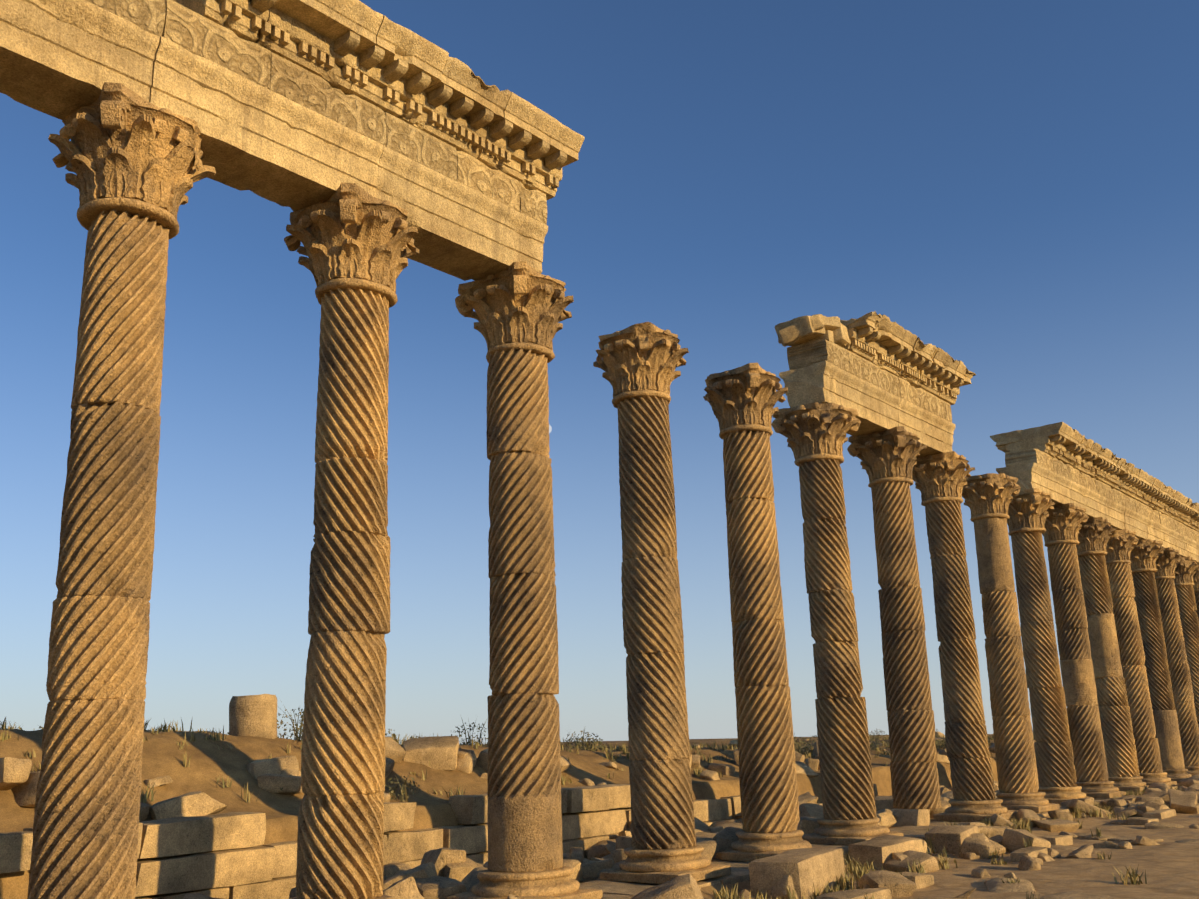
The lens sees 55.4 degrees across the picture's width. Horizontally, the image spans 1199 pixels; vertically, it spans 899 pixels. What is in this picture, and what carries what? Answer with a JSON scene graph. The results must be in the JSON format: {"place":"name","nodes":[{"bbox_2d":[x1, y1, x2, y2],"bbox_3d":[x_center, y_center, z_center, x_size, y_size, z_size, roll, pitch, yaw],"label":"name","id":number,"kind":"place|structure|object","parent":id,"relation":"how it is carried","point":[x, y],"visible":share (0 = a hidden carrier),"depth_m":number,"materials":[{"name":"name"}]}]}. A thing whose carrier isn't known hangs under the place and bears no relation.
{"place":"outdoors","nodes":[
{"label":"outdoors","id":0,"kind":"place"},
{"bbox_2d":[0,729,1198,898],"bbox_3d":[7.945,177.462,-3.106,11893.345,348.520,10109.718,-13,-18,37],"label":"ground","id":1,"kind":"structure","parent":0,"point":[1169,865],"depth_m":21.68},
{"bbox_2d":[229,694,277,738],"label":"stub column","id":2,"kind":"structure","parent":1,"relation":"on","point":[253,715],"depth_m":24.63,"materials":[{"name":"stone"}]},
{"bbox_2d":[0,700,1033,801],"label":"scrub bushes","id":3,"kind":"object","parent":1,"relation":"on","point":[469,742],"visible":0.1,"depth_m":31.41,"materials":[{"name":"green plant"}]},
{"bbox_2d":[0,775,1038,898],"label":"wall","id":4,"kind":"structure","parent":1,"relation":"on","point":[222,855],"depth_m":19.59,"materials":[{"name":"beige stone"}]},
{"bbox_2d":[0,716,1197,898],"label":"dry grass","id":5,"kind":"structure","parent":1,"relation":"on","point":[856,870],"depth_m":22.37,"materials":[{"name":"brown plant"}]},
{"bbox_2d":[0,732,1198,898],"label":"rubble","id":6,"kind":"object","parent":1,"relation":"on","point":[442,873],"visible":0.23,"depth_m":20.72,"materials":[{"name":"stone"}]},
{"bbox_2d":[579,783,1178,898],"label":"stylobate","id":7,"kind":"object","parent":1,"relation":"on","point":[625,889],"visible":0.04,"depth_m":17.78,"materials":[{"name":"beige stone"}]},
{"bbox_2d":[293,894,393,898],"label":"column base","id":8,"kind":"object","parent":7,"relation":"on","point":[383,896],"visible":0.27,"depth_m":12.85,"materials":[{"name":"stone"}]},
{"bbox_2d":[296,288,390,898],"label":"column","id":9,"kind":"structure","parent":8,"relation":"on","point":[340,845],"depth_m":13.40,"materials":[{"name":"stone"}]},
{"bbox_2d":[284,182,419,307],"bbox_3d":[-3.162,-2.492,14.841,1.661,1.210,1.702,-13,-18,38],"label":"capital","id":10,"kind":"object","parent":9,"relation":"on","point":[354,236],"visible":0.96,"depth_m":14.37,"materials":[{"name":"stone"}]},
{"bbox_2d":[447,866,602,898],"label":"column base","id":11,"kind":"object","parent":7,"relation":"on","point":[559,883],"visible":0.85,"depth_m":14.83,"materials":[{"name":"stone"}]},
{"bbox_2d":[486,348,562,872],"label":"column","id":12,"kind":"structure","parent":11,"relation":"on","point":[524,818],"depth_m":15.80,"materials":[{"name":"stone"}]},
{"bbox_2d":[455,261,573,362],"bbox_3d":[-1.214,-1.924,17.300,1.649,1.204,1.697,-13,-19,38],"label":"capital","id":13,"kind":"object","parent":12,"relation":"on","point":[517,306],"visible":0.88,"depth_m":16.82,"materials":[{"name":"stone"}]},
{"bbox_2d":[600,845,730,883],"bbox_3d":[1.029,6.416,17.686,1.511,0.481,1.519,-13,-19,36],"label":"column base","id":14,"kind":"object","parent":7,"relation":"on","point":[657,866],"visible":0.83,"depth_m":17.23,"materials":[{"name":"stone"}]},
{"bbox_2d":[716,829,827,861],"bbox_3d":[3.009,6.991,20.089,1.586,0.526,1.546,-14,-19,39],"label":"column base","id":15,"kind":"object","parent":7,"relation":"on","point":[747,846],"visible":0.73,"depth_m":19.63,"materials":[{"name":"stone"}]},
{"bbox_2d":[802,817,902,845],"bbox_3d":[4.976,7.555,22.559,1.542,0.516,1.547,-15,-19,40],"label":"column base","id":16,"kind":"object","parent":7,"relation":"on","point":[838,832],"visible":0.73,"depth_m":22.06,"materials":[{"name":"stone"}]},
{"bbox_2d":[799,459,876,819],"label":"column","id":17,"kind":"structure","parent":16,"relation":"on","point":[847,789],"depth_m":23.07,"materials":[{"name":"stone"}]},
{"bbox_2d":[772,402,860,466],"bbox_3d":[4.672,-0.263,24.531,1.702,1.210,1.661,-13,-18,36],"label":"capital","id":18,"kind":"object","parent":17,"relation":"on","point":[812,431],"visible":0.92,"depth_m":24.09,"materials":[{"name":"stone"}]},
{"bbox_2d":[775,311,975,456],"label":"entablature","id":19,"kind":"structure","parent":18,"relation":"on","point":[879,372],"depth_m":25.97,"materials":[{"name":"stone"}]},
{"bbox_2d":[871,481,940,808],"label":"column","id":20,"kind":"structure","parent":7,"relation":"on","point":[914,760],"depth_m":25.46,"materials":[{"name":"stone"}]},
{"bbox_2d":[847,426,926,487],"bbox_3d":[6.820,0.271,26.881,1.649,1.204,1.697,-12,-18,38],"label":"capital","id":21,"kind":"object","parent":20,"relation":"on","point":[890,455],"visible":0.98,"depth_m":26.41,"materials":[{"name":"stone"}]},
{"bbox_2d":[933,799,1016,821],"bbox_3d":[8.985,8.639,27.276,1.546,0.526,1.586,-12,-18,36],"label":"column base","id":22,"kind":"object","parent":7,"relation":"on","point":[966,811],"visible":0.81,"depth_m":26.80,"materials":[{"name":"stone"}]},
{"bbox_2d":[925,500,994,800],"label":"column","id":23,"kind":"structure","parent":22,"relation":"on","point":[967,749],"depth_m":27.85,"materials":[{"name":"stone"}]},
{"bbox_2d":[912,451,974,505],"bbox_3d":[8.757,0.823,29.282,1.630,1.203,1.657,-13,-18,38],"label":"capital","id":24,"kind":"object","parent":23,"relation":"on","point":[939,477],"visible":0.92,"depth_m":28.81,"materials":[{"name":"stone"}]},
{"bbox_2d":[996,792,1059,812],"bbox_3d":[10.948,9.201,29.740,1.547,0.516,1.542,-13,-18,39],"label":"column base","id":25,"kind":"object","parent":7,"relation":"on","point":[1036,802],"visible":0.62,"depth_m":29.20,"materials":[{"name":"stone"}]},
{"bbox_2d":[973,517,1038,792],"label":"column","id":26,"kind":"structure","parent":25,"relation":"on","point":[1014,747],"depth_m":30.31,"materials":[{"name":"stone"}]},
{"bbox_2d":[962,473,1020,521],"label":"capital","id":27,"kind":"object","parent":26,"relation":"on","point":[987,495],"visible":0.94,"depth_m":31.23,"materials":[{"name":"stone"}]},
{"bbox_2d":[1038,786,1091,803],"bbox_3d":[12.908,9.725,32.102,1.511,0.481,1.519,-11,-17,34],"label":"column base","id":28,"kind":"object","parent":7,"relation":"on","point":[1057,795],"visible":0.48,"depth_m":31.61,"materials":[{"name":"stone"}]},
{"bbox_2d":[1011,531,1076,786],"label":"column","id":29,"kind":"structure","parent":28,"relation":"on","point":[1054,755],"depth_m":32.70,"materials":[{"name":"stone"}]},
{"bbox_2d":[1007,488,1054,535],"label":"capital","id":30,"kind":"object","parent":29,"relation":"on","point":[1027,510],"visible":0.85,"depth_m":33.61,"materials":[{"name":"stone"}]},
{"bbox_2d":[1076,781,1125,797],"bbox_3d":[14.936,10.297,34.501,1.586,0.526,1.546,-15,-19,42],"label":"column base","id":31,"kind":"object","parent":7,"relation":"on","point":[1103,789],"visible":0.54,"depth_m":33.95,"materials":[{"name":"stone"}]},
{"bbox_2d":[1047,543,1107,781],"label":"column","id":32,"kind":"structure","parent":31,"relation":"on","point":[1081,700],"depth_m":35.09,"materials":[{"name":"stone"}]},
{"bbox_2d":[1042,503,1087,546],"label":"capital","id":33,"kind":"object","parent":32,"relation":"on","point":[1062,523],"visible":0.73,"depth_m":35.98,"materials":[{"name":"stone"}]},
{"bbox_2d":[1108,776,1148,792],"bbox_3d":[16.903,10.848,36.918,1.547,0.516,1.542,-14,-19,40],"label":"column base","id":34,"kind":"object","parent":7,"relation":"on","point":[1124,784],"visible":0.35,"depth_m":36.35,"materials":[{"name":"stone"}]},
{"bbox_2d":[1078,554,1139,776],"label":"column","id":35,"kind":"structure","parent":34,"relation":"on","point":[1118,736],"depth_m":37.51,"materials":[{"name":"stone"}]},
{"bbox_2d":[1076,517,1115,555],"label":"capital","id":36,"kind":"object","parent":35,"relation":"on","point":[1093,536],"visible":0.79,"depth_m":38.44,"materials":[{"name":"stone"}]},
{"bbox_2d":[1140,772,1176,785],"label":"column base","id":37,"kind":"object","parent":7,"relation":"on","point":[1150,778],"visible":0.38,"depth_m":38.80,"materials":[{"name":"stone"}]},
{"bbox_2d":[1106,563,1162,772],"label":"column","id":38,"kind":"structure","parent":37,"relation":"on","point":[1131,647],"depth_m":39.89,"materials":[{"name":"stone"}]},
{"bbox_2d":[1105,529,1138,564],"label":"capital","id":39,"kind":"object","parent":38,"relation":"on","point":[1119,548],"visible":0.77,"depth_m":40.80,"materials":[{"name":"stone"}]},
{"bbox_2d":[990,422,1198,563],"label":"entablature","id":40,"kind":"structure","parent":39,"relation":"on","point":[1062,463],"depth_m":38.77,"materials":[{"name":"stone"}]},
{"bbox_2d":[1163,769,1190,782],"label":"column base","id":41,"kind":"object","parent":7,"relation":"on","point":[1177,775],"visible":0.35,"depth_m":41.19,"materials":[{"name":"stone"}]},
{"bbox_2d":[1132,571,1184,769],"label":"column","id":42,"kind":"structure","parent":41,"relation":"on","point":[1146,600],"depth_m":42.28,"materials":[{"name":"stone"}]},
{"bbox_2d":[1130,539,1164,572],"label":"capital","id":43,"kind":"object","parent":42,"relation":"on","point":[1143,554],"visible":0.71,"depth_m":43.20,"materials":[{"name":"stone"}]},
{"bbox_2d":[1185,766,1198,775],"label":"column base","id":44,"kind":"object","parent":7,"relation":"on","point":[1193,770],"visible":0.19,"depth_m":43.59,"materials":[{"name":"stone"}]},
{"bbox_2d":[1156,578,1198,765],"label":"column","id":45,"kind":"structure","parent":44,"relation":"on","point":[1181,681],"depth_m":44.68,"materials":[{"name":"stone"}]},
{"bbox_2d":[1154,547,1180,579],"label":"capital","id":46,"kind":"object","parent":45,"relation":"on","point":[1167,560],"visible":0.6,"depth_m":45.52,"materials":[{"name":"stone"}]},
{"bbox_2d":[816,803,1198,898],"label":"street stones","id":47,"kind":"object","parent":1,"relation":"on","point":[1149,820],"visible":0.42,"depth_m":17.80,"materials":[{"name":"beige stone"}]},
{"bbox_2d":[0,0,1198,743],"label":"sky","id":48,"kind":"structure","parent":0,"point":[1013,185],"materials":[{"name":"blue"}]},
{"bbox_2d":[617,396,695,849],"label":"column","id":49,"kind":"structure","parent":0,"point":[662,806],"depth_m":18.26,"materials":[{"name":"stone"}]},
{"bbox_2d":[593,322,688,408],"bbox_3d":[0.722,-1.353,19.771,1.630,1.203,1.657,-15,-20,39],"label":"capital","id":50,"kind":"object","parent":49,"relation":"on","point":[644,359],"visible":1,"depth_m":19.29,"materials":[{"name":"stone"}]},
{"bbox_2d":[723,430,799,832],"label":"column","id":51,"kind":"structure","parent":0,"point":[768,783],"depth_m":20.63,"materials":[{"name":"stone"}]},
{"bbox_2d":[703,363,787,438],"bbox_3d":[2.791,-0.829,22.089,1.639,1.194,1.663,-12,-18,36],"label":"capital","id":52,"kind":"object","parent":51,"relation":"on","point":[746,397],"visible":0.94,"depth_m":21.62,"materials":[{"name":"stone"}]},
{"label":"base","id":53,"kind":"object","parent":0,"visible":0},
{"bbox_2d":[27,209,169,898],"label":"column","id":54,"kind":"structure","parent":53,"relation":"on","point":[86,822],"depth_m":11.19,"materials":[{"name":"stone"}]},
{"bbox_2d":[48,82,215,238],"bbox_3d":[-5.145,-3.010,12.573,1.639,1.194,1.663,-13,-18,36],"label":"capital","id":55,"kind":"object","parent":54,"relation":"on","point":[127,149],"visible":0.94,"depth_m":12.10,"materials":[{"name":"stone"}]},
{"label":"base","id":56,"kind":"object","parent":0,"visible":0},
{"bbox_2d":[1175,585,1198,726],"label":"column","id":57,"kind":"structure","parent":56,"relation":"on","point":[1187,610],"depth_m":47.52,"materials":[{"name":"stone"}]},
{"bbox_2d":[1174,556,1198,585],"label":"capital","id":58,"kind":"object","parent":57,"relation":"on","point":[1186,567],"visible":0.62,"depth_m":48.02,"materials":[{"name":"stone"}]},
{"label":"base","id":59,"kind":"object","parent":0,"visible":0},
{"bbox_2d":[1194,592,1198,619],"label":"column","id":60,"kind":"structure","parent":59,"relation":"on","point":[1197,599],"depth_m":50.40,"materials":[{"name":"stone"}]},
{"bbox_2d":[1193,564,1198,591],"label":"capital","id":61,"kind":"object","parent":60,"relation":"on","point":[1196,581],"visible":0.19,"depth_m":50.42,"materials":[{"name":"stone"}]},
{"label":"capital","id":62,"kind":"object","parent":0,"visible":0},
{"bbox_2d":[0,0,584,280],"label":"entablature","id":63,"kind":"structure","parent":62,"relation":"on","point":[295,105],"depth_m":14.24,"materials":[{"name":"stone"}]}
]}

